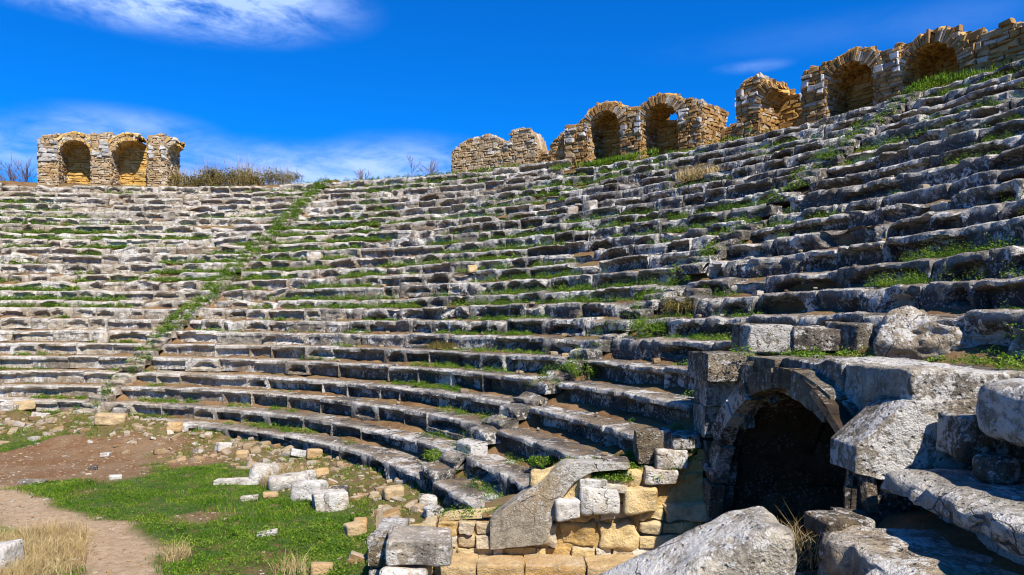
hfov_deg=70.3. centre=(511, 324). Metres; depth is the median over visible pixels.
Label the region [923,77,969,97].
seat block
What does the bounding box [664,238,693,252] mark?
seat block
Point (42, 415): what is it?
fallen stone
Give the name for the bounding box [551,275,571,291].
seat block
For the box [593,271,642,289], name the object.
seat block
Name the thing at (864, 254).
seat block
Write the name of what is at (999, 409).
seat block
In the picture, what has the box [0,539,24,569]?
fallen stone
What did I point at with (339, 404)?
seat block
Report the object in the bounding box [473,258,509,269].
seat block
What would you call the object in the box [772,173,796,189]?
seat block
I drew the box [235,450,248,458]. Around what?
boulder
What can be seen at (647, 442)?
stone block
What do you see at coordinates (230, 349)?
seat block
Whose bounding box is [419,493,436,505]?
fallen stone
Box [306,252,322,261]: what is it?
fallen stone
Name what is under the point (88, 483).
grass
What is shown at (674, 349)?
seat block
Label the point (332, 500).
fallen stone
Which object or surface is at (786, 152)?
seat block
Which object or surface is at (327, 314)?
seat block
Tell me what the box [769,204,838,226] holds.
seat block
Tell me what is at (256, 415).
seat block
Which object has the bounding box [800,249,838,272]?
seat block
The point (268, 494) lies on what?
boulder
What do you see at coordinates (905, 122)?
seat block
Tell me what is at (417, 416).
seat block
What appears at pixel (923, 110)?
seat block
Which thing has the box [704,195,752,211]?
seat block
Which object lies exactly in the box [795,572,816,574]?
seat block
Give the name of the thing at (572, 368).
weed clump
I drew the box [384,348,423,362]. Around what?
seat block
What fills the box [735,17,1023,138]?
ruined arcade
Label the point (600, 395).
seat block
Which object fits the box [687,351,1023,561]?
tunnel portal
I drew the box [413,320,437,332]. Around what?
seat block
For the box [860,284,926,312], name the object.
seat block
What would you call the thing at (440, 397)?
seat block
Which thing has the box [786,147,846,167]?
seat block
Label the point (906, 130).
seat block
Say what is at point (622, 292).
seat block
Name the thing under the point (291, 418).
seat block
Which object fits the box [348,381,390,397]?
seat block
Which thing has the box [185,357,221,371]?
seat block
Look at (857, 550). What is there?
seat block
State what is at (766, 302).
seat block
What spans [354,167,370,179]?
bare shrub
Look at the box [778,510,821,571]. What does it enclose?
grass tuft
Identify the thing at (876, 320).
seat block
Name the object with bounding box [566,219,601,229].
seat block
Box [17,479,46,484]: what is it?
fallen stone
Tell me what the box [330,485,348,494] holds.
boulder
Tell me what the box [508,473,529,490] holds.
seat block
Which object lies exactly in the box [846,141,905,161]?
seat block
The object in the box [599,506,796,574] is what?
fallen block
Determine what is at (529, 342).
seat block
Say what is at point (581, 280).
seat block
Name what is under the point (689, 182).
seat block
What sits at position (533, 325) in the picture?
seat block
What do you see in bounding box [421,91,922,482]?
stairway
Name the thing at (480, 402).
seat block
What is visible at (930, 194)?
seat block
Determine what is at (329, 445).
seat block
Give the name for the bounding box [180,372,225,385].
seat block
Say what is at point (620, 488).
wall stone
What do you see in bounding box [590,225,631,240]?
seat block
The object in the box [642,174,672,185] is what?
seat block
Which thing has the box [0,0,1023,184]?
sky
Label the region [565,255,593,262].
seat block
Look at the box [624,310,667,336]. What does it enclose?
weed clump
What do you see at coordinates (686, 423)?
earth bank
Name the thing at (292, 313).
seat block
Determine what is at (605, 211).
seat block
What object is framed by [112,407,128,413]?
boulder
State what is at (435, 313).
seat block
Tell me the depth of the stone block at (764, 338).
9.65 m
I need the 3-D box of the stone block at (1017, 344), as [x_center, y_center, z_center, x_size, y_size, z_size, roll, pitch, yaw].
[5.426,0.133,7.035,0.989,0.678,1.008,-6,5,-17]
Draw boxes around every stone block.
[366,517,409,574]
[379,565,431,574]
[385,523,452,566]
[633,427,671,463]
[654,448,687,469]
[731,322,792,352]
[792,325,840,353]
[804,510,875,535]
[825,321,874,351]
[873,305,1009,361]
[1006,327,1023,355]
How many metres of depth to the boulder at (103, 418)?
20.91 m
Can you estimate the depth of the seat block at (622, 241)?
21.50 m
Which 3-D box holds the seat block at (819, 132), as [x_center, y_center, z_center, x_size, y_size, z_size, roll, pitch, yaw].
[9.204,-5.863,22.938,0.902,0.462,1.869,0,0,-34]
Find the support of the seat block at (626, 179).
on the terrace ground at (952, 534)
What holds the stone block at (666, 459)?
on the passage wall at (681, 507)
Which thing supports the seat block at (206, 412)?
on the terrace ground at (952, 534)
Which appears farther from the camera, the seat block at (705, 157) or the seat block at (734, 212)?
the seat block at (705, 157)
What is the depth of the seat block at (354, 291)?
26.47 m
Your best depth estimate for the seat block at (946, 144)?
15.31 m
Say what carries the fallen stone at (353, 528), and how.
on the ground at (52, 443)
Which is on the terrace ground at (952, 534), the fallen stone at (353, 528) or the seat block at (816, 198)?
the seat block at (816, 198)
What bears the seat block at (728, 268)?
on the terrace ground at (952, 534)
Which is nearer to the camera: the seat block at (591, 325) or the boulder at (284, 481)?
the boulder at (284, 481)
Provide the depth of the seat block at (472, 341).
19.39 m
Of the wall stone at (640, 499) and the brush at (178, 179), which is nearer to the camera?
the wall stone at (640, 499)
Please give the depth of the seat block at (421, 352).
20.21 m
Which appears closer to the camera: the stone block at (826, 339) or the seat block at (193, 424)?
the stone block at (826, 339)
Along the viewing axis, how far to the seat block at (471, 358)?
18.55 m
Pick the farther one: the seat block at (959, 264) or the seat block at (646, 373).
the seat block at (646, 373)
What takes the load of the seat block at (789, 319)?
on the terrace ground at (952, 534)
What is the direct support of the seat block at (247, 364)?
on the terrace ground at (952, 534)
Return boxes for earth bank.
[483,417,703,516]
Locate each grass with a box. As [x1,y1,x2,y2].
[0,408,462,574]
[0,514,193,574]
[83,62,1008,186]
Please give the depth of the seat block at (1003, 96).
16.20 m
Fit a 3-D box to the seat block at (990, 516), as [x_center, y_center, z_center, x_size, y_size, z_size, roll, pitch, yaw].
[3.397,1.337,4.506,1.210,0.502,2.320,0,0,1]
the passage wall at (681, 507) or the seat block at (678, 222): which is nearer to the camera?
the passage wall at (681, 507)
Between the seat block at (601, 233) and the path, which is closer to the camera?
the path
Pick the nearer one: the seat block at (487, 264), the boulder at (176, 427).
the boulder at (176, 427)
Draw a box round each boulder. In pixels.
[88,465,97,469]
[94,412,128,425]
[100,452,111,456]
[109,474,121,479]
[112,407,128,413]
[166,422,182,432]
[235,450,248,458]
[240,494,258,501]
[249,462,280,481]
[262,491,278,497]
[267,470,317,491]
[290,479,328,501]
[311,467,328,477]
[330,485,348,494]
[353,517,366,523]
[382,484,404,500]
[972,452,1020,484]
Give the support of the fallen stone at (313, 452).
on the ground at (52, 443)
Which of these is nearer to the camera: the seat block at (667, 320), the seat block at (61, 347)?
the seat block at (667, 320)
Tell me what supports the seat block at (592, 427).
on the seat block at (557, 449)
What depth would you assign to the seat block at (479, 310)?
21.39 m
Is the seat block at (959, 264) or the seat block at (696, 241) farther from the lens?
the seat block at (696, 241)
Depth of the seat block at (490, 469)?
12.59 m
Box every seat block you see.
[0,397,39,402]
[37,342,86,354]
[47,318,88,329]
[53,329,110,341]
[59,384,104,396]
[77,342,114,354]
[108,329,157,341]
[114,291,154,299]
[121,386,170,400]
[131,402,169,414]
[151,356,198,368]
[162,402,205,417]
[165,386,213,400]
[176,330,227,342]
[177,343,227,355]
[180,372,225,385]
[181,420,210,430]
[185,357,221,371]
[193,405,224,419]
[198,422,245,436]
[199,388,231,401]
[211,373,256,386]
[215,344,249,356]
[216,331,275,343]
[217,406,257,420]
[219,357,268,371]
[222,389,267,404]
[228,425,274,437]
[241,408,286,424]
[251,278,290,289]
[253,390,301,406]
[255,358,304,372]
[257,429,300,444]
[262,332,310,344]
[268,376,306,389]
[269,309,304,319]
[270,411,327,426]
[272,345,318,358]
[284,432,330,449]
[285,289,315,299]
[285,360,318,374]
[286,320,333,332]
[287,393,335,412]
[293,378,337,389]
[301,242,333,249]
[303,414,351,433]
[305,346,344,359]
[307,360,355,376]
[307,436,355,456]
[309,333,369,346]
[316,300,347,308]
[320,308,349,320]
[320,396,369,414]
[322,257,357,268]
[322,380,364,396]
[325,321,350,332]
[331,278,361,286]
[331,420,375,439]
[333,287,368,299]
[333,347,364,360]
[339,362,366,377]
[339,443,395,466]
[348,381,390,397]
[351,400,390,420]
[356,257,389,267]
[361,247,396,257]
[361,333,411,347]
[361,347,387,360]
[361,363,401,378]
[362,307,402,319]
[362,426,412,447]
[368,230,399,240]
[368,451,423,479]
[370,320,397,331]
[378,299,406,307]
[379,384,415,401]
[379,404,419,420]
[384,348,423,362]
[388,366,426,381]
[389,256,414,266]
[389,460,432,491]
[395,245,427,255]
[395,432,440,456]
[399,274,427,284]
[399,284,436,297]
[399,308,428,319]
[400,387,436,402]
[404,407,445,430]
[405,297,431,307]
[405,333,460,347]
[406,348,442,360]
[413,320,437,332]
[415,253,446,264]
[417,437,456,459]
[418,367,459,386]
[422,262,449,273]
[422,306,446,319]
[423,388,476,407]
[427,272,459,283]
[427,296,448,306]
[428,411,483,438]
[429,350,472,366]
[433,478,499,508]
[441,306,468,318]
[442,252,473,261]
[448,222,481,233]
[448,294,489,304]
[448,335,506,350]
[449,261,475,272]
[451,273,474,282]
[451,369,501,390]
[455,241,486,252]
[456,351,492,366]
[456,392,515,414]
[458,208,488,218]
[464,320,498,334]
[465,454,531,496]
[469,305,491,319]
[472,250,499,259]
[472,504,484,508]
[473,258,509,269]
[479,352,517,370]
[483,372,547,393]
[485,294,516,303]
[485,305,508,317]
[488,320,513,333]
[495,268,533,280]
[495,335,558,351]
[497,182,527,192]
[497,428,558,456]
[499,249,530,258]
[506,226,541,236]
[506,353,569,371]
[507,211,537,219]
[507,318,560,332]
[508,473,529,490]
[517,290,554,303]
[520,279,551,292]
[525,304,545,316]
[528,244,567,256]
[529,405,593,430]
[531,265,556,278]
[533,439,605,464]
[536,196,558,203]
[540,223,568,234]
[541,317,604,335]
[541,337,598,353]
[543,254,573,265]
[543,291,568,302]
[545,302,587,318]
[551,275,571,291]
[554,204,581,214]
[557,381,640,410]
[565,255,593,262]
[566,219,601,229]
[568,415,634,448]
[569,274,594,289]
[569,290,592,301]
[571,266,598,274]
[572,453,614,458]
[583,302,620,316]
[584,205,620,220]
[584,237,613,251]
[584,359,643,383]
[585,318,617,336]
[586,190,622,201]
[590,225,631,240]
[590,286,630,302]
[593,244,635,260]
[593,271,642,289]
[598,254,660,273]
[600,174,635,184]
[604,423,690,460]
[610,302,632,317]
[611,336,672,359]
[613,235,641,246]
[614,197,640,205]
[614,389,693,423]
[620,363,684,383]
[621,201,656,214]
[630,163,658,174]
[630,218,669,234]
[630,284,671,299]
[633,233,662,244]
[634,242,667,254]
[638,211,657,220]
[638,268,686,284]
[639,317,691,336]
[641,188,674,202]
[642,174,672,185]
[644,181,680,193]
[649,249,703,268]
[650,338,720,363]
[656,195,683,210]
[658,206,690,218]
[659,156,694,169]
[660,226,710,242]
[660,295,721,316]
[662,218,687,232]
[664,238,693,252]
[664,365,693,390]
[666,399,698,418]
[668,150,694,159]
[668,318,706,337]
[670,162,707,173]
[675,178,703,187]
[675,182,708,196]
[683,192,704,206]
[684,277,748,295]
[688,210,730,228]
[691,235,719,250]
[694,148,729,165]
[697,296,759,317]
[703,168,734,181]
[704,187,729,203]
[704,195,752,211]
[705,315,748,338]
[707,259,747,278]
[710,220,754,234]
[714,340,765,355]
[719,136,750,149]
[724,148,763,162]
[726,169,776,186]
[727,177,772,198]
[728,203,786,221]
[729,239,776,260]
[731,279,765,295]
[737,252,805,278]
[738,155,764,166]
[745,313,820,325]
[748,157,788,175]
[752,187,792,206]
[752,223,794,242]
[757,290,823,313]
[761,138,811,154]
[761,351,815,355]
[764,147,794,162]
[765,270,836,292]
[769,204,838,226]
[770,124,825,146]
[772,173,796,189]
[773,230,850,255]
[775,162,832,177]
[785,213,848,235]
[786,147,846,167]
[790,188,838,212]
[794,135,862,154]
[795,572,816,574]
[796,311,886,325]
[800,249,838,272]
[808,126,854,142]
[809,115,840,128]
[809,169,881,191]
[817,525,1019,574]
[818,287,884,311]
[824,112,875,134]
[828,157,875,177]
[836,173,905,204]
[836,196,884,213]
[836,258,942,288]
[837,241,897,269]
[840,101,890,120]
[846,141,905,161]
[847,222,898,243]
[848,207,885,228]
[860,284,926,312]
[862,119,929,149]
[864,314,961,336]
[874,148,908,168]
[876,114,927,134]
[877,157,929,177]
[880,468,1023,564]
[882,201,950,223]
[883,183,951,207]
[886,225,971,259]
[890,211,936,235]
[892,106,931,121]
[904,118,980,148]
[904,157,976,191]
[907,93,947,110]
[908,129,978,160]
[920,278,994,310]
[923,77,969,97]
[924,98,984,119]
[927,110,969,129]
[928,85,1001,113]
[929,135,1021,167]
[929,201,1008,230]
[931,309,1023,346]
[932,250,989,281]
[936,410,1023,461]
[947,74,1012,101]
[948,170,1004,198]
[951,178,1023,209]
[966,215,1023,251]
[969,59,1023,85]
[969,101,1010,118]
[973,276,1023,308]
[974,145,1023,172]
[975,378,1023,446]
[978,119,1023,142]
[979,106,1023,128]
[983,87,1023,105]
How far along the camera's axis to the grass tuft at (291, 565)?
9.93 m
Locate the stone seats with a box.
[0,69,1023,421]
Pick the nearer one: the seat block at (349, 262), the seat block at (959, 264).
the seat block at (959, 264)
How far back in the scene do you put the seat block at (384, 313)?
24.08 m
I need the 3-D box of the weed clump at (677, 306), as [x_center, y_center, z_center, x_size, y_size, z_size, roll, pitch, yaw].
[3.502,-0.496,14.937,0.945,0.665,0.948,0,0,21]
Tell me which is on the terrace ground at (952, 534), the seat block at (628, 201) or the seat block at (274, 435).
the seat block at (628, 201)
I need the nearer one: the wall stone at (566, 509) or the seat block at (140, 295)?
the wall stone at (566, 509)
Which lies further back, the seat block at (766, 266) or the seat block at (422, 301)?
the seat block at (422, 301)
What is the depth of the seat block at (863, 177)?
17.03 m
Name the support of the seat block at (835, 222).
on the terrace ground at (952, 534)
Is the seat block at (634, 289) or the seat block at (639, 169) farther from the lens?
the seat block at (639, 169)
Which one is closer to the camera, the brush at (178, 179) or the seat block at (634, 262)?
the seat block at (634, 262)
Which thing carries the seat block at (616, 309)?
on the seat block at (591, 325)
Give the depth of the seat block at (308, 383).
21.29 m
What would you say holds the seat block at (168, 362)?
on the terrace ground at (952, 534)
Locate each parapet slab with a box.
[490,459,629,549]
[830,395,977,479]
[907,370,1023,399]
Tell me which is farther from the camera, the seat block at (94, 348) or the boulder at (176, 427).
the seat block at (94, 348)
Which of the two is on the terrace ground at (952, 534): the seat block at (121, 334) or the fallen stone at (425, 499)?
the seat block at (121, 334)
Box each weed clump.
[421,442,442,461]
[528,455,554,468]
[564,356,603,379]
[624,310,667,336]
[658,287,697,314]
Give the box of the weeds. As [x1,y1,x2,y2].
[0,58,1023,574]
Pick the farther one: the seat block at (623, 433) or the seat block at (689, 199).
the seat block at (689, 199)
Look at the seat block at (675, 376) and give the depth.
12.00 m
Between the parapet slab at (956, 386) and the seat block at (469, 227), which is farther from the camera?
the seat block at (469, 227)
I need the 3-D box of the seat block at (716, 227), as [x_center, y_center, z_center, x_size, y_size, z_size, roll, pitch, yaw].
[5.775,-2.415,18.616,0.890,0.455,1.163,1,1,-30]
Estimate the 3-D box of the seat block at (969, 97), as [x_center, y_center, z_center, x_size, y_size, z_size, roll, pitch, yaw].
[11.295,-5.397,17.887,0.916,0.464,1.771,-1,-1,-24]
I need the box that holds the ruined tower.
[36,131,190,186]
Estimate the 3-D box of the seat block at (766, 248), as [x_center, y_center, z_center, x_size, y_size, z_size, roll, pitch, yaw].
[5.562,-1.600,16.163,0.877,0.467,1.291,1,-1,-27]
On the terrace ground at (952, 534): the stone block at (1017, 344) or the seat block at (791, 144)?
the seat block at (791, 144)
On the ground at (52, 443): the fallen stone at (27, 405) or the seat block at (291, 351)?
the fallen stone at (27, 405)
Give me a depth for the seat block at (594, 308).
17.59 m
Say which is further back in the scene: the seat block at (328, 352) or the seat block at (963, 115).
the seat block at (328, 352)
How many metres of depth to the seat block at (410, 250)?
28.52 m
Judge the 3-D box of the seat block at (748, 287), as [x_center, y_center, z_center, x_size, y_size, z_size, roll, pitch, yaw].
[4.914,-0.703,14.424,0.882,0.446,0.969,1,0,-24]
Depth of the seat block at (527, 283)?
21.61 m
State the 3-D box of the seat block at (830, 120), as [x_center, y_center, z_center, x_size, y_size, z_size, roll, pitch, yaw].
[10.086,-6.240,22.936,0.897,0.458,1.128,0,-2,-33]
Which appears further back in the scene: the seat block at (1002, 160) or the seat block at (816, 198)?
the seat block at (816, 198)
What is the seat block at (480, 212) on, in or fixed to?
on the terrace ground at (952, 534)
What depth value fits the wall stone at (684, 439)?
9.83 m
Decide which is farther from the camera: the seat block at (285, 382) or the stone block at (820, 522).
the seat block at (285, 382)
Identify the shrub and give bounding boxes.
[0,153,25,181]
[0,156,34,181]
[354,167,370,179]
[406,153,438,176]
[1004,281,1023,342]
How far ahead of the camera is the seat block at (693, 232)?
19.52 m
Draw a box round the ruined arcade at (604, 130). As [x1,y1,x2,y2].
[538,92,736,169]
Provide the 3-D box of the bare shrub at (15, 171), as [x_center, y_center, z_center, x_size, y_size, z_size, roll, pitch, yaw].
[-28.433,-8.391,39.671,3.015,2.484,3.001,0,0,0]
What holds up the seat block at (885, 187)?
on the terrace ground at (952, 534)
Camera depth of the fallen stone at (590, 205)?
25.41 m
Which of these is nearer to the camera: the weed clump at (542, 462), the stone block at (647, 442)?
the stone block at (647, 442)
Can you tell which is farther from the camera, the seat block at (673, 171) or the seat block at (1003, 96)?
the seat block at (673, 171)
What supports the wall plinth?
on the ground at (52, 443)
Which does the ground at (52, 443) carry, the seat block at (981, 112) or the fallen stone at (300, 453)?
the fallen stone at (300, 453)
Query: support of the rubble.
on the terrace ground at (952, 534)
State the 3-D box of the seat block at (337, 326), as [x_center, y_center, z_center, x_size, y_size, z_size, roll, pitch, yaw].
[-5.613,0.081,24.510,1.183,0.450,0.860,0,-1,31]
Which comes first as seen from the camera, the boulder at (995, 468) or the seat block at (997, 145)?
the boulder at (995, 468)
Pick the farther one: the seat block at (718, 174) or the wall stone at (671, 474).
the seat block at (718, 174)
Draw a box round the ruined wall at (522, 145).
[451,127,548,172]
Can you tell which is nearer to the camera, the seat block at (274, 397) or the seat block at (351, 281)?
the seat block at (274, 397)
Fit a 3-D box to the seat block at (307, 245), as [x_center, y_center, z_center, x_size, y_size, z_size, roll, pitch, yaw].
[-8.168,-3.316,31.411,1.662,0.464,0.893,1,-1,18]
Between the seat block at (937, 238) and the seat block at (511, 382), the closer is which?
the seat block at (937, 238)
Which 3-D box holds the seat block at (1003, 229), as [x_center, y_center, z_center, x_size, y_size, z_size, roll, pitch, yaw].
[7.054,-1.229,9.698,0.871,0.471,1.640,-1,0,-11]
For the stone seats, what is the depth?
29.91 m
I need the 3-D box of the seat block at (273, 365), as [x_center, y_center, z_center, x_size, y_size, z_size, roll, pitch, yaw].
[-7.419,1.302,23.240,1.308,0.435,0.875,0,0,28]
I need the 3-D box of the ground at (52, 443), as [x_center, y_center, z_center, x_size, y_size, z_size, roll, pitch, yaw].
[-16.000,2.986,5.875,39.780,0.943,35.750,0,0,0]
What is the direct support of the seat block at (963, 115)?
on the terrace ground at (952, 534)
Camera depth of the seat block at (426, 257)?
27.23 m
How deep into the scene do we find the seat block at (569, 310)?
18.55 m
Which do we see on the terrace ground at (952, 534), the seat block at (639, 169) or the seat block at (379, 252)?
the seat block at (639, 169)
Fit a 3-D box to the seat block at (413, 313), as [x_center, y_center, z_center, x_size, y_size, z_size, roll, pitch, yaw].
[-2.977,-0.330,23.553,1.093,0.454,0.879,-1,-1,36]
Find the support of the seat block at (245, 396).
on the terrace ground at (952, 534)
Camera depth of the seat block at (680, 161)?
26.43 m
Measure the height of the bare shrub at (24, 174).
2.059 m
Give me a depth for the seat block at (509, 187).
31.52 m
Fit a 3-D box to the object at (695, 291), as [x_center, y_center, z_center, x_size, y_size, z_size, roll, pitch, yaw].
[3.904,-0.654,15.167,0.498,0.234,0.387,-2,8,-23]
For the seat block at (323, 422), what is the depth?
18.92 m
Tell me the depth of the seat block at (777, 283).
13.16 m
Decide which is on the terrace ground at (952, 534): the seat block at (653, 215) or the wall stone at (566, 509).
the seat block at (653, 215)
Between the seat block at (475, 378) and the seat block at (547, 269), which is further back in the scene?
the seat block at (547, 269)
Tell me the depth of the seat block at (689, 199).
22.05 m
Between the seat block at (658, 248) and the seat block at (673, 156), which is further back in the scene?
the seat block at (673, 156)
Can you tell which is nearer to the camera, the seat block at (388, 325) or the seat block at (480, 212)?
the seat block at (388, 325)
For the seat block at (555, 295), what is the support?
on the terrace ground at (952, 534)
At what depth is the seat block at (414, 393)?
18.23 m
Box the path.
[0,485,170,574]
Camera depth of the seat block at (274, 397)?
21.22 m
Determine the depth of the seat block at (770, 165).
21.30 m
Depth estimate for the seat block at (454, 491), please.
12.40 m
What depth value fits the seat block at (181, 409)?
21.97 m
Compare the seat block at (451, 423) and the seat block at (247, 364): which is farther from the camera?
the seat block at (247, 364)
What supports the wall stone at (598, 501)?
on the passage wall at (681, 507)
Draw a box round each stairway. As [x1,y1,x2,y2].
[71,182,330,414]
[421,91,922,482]
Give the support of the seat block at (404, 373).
on the terrace ground at (952, 534)
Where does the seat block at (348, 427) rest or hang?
on the terrace ground at (952, 534)
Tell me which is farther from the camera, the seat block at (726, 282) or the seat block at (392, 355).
the seat block at (392, 355)
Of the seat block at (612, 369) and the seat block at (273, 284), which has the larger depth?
the seat block at (273, 284)
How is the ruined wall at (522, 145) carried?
on the terrace ground at (952, 534)
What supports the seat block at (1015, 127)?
on the terrace ground at (952, 534)
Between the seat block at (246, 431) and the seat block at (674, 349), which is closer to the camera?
the seat block at (674, 349)
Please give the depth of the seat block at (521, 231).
26.42 m
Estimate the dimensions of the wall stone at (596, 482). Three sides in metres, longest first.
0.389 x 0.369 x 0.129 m
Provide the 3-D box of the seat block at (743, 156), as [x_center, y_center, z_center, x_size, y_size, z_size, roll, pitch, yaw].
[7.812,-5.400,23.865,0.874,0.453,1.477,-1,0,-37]
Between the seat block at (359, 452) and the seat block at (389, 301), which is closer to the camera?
the seat block at (359, 452)
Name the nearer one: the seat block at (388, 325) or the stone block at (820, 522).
the stone block at (820, 522)
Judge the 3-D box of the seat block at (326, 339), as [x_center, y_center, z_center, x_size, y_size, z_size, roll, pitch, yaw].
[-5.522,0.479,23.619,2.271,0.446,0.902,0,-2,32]
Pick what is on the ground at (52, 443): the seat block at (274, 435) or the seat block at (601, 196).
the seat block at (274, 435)
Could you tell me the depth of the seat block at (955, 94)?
18.08 m
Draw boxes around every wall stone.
[554,497,579,521]
[579,476,606,488]
[579,487,619,515]
[601,456,629,463]
[606,482,626,493]
[623,485,657,515]
[642,464,678,484]
[669,429,700,449]
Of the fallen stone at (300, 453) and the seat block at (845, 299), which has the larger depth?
the fallen stone at (300, 453)
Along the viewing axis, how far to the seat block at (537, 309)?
19.71 m
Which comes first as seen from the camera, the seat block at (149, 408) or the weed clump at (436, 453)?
the weed clump at (436, 453)
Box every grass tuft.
[256,460,314,486]
[260,544,316,574]
[427,340,456,348]
[671,162,727,180]
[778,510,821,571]
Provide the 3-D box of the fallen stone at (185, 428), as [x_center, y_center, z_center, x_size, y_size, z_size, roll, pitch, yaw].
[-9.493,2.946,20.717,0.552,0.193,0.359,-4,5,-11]
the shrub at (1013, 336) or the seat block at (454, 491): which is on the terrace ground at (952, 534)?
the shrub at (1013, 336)
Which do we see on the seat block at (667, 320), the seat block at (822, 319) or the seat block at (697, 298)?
the seat block at (697, 298)
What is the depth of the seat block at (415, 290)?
24.95 m
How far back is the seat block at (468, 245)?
26.96 m
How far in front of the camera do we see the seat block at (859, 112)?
21.66 m
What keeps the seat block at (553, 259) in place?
on the terrace ground at (952, 534)
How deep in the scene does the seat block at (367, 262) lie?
28.58 m
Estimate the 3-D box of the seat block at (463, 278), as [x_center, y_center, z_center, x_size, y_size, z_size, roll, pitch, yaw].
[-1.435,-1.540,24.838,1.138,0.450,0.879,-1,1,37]
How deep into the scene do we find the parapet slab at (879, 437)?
5.80 m
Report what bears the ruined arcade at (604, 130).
on the terrace ground at (952, 534)
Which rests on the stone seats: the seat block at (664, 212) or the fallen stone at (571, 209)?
the fallen stone at (571, 209)
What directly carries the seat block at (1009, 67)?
on the terrace ground at (952, 534)
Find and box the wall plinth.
[435,553,636,574]
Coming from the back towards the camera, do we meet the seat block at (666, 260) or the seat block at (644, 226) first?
the seat block at (644, 226)
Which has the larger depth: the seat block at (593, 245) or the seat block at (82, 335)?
the seat block at (82, 335)
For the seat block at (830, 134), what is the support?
on the terrace ground at (952, 534)
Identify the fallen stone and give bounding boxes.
[0,401,18,410]
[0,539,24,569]
[12,400,35,410]
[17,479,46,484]
[31,412,50,417]
[97,330,109,342]
[182,424,188,431]
[213,477,259,484]
[214,442,231,451]
[256,528,277,536]
[290,448,305,457]
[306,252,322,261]
[306,448,322,458]
[310,562,333,574]
[311,488,348,512]
[343,520,366,536]
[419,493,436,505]
[423,505,443,516]
[467,265,477,272]
[565,206,577,212]
[582,200,597,211]
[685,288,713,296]
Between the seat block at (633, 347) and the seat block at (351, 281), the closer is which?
the seat block at (633, 347)
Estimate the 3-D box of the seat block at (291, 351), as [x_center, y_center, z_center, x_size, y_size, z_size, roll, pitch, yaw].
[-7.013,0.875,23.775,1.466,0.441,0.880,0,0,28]
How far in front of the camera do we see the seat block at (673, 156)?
27.18 m
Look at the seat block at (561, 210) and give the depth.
26.70 m
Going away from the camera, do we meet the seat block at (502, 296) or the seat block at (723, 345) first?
the seat block at (723, 345)
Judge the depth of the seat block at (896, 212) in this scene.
13.36 m
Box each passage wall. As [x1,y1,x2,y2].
[376,449,706,572]
[796,469,925,571]
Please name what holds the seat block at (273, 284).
on the terrace ground at (952, 534)
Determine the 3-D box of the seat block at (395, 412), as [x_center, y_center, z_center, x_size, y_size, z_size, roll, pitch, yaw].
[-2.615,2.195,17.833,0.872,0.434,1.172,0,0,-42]
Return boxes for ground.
[0,80,1023,574]
[0,410,798,574]
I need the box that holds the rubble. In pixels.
[0,128,929,574]
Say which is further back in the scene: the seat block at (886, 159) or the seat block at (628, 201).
the seat block at (628, 201)
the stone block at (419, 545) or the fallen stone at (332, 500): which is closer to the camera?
the stone block at (419, 545)
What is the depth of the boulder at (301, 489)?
14.05 m
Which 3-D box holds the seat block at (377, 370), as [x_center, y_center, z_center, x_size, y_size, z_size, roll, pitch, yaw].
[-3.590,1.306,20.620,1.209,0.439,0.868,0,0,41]
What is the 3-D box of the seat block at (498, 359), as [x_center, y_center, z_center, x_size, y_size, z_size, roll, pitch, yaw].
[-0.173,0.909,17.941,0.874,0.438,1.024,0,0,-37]
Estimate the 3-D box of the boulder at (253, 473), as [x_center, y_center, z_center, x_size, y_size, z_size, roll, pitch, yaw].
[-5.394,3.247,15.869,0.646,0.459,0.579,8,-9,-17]
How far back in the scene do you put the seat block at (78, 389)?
23.77 m
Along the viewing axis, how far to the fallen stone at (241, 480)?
15.53 m
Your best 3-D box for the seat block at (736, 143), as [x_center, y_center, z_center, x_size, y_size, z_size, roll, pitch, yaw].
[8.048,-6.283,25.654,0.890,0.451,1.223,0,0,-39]
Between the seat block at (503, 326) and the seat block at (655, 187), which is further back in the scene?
the seat block at (655, 187)
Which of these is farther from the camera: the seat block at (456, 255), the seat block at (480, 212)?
the seat block at (480, 212)
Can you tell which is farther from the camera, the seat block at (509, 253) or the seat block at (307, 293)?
the seat block at (307, 293)
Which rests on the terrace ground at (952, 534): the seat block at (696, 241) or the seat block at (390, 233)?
the seat block at (390, 233)
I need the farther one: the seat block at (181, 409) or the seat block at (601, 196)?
the seat block at (601, 196)
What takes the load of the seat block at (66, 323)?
on the terrace ground at (952, 534)
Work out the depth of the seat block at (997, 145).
14.07 m
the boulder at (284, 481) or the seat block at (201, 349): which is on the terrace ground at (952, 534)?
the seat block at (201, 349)
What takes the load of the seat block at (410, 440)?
on the terrace ground at (952, 534)
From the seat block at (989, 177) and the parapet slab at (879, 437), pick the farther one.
the seat block at (989, 177)
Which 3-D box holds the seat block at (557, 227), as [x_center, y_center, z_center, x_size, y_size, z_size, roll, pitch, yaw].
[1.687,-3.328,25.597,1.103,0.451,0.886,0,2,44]
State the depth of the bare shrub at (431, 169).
37.83 m
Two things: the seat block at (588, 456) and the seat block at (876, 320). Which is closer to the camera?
the seat block at (876, 320)
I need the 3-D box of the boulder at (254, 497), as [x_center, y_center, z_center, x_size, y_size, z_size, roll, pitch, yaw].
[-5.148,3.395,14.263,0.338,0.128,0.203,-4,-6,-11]
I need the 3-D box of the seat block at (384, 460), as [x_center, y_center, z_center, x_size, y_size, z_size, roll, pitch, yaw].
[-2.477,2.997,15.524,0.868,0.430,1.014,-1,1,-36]
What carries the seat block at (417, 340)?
on the terrace ground at (952, 534)
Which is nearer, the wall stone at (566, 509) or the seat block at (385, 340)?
the wall stone at (566, 509)
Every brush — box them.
[162,163,225,186]
[194,154,260,186]
[231,160,305,185]

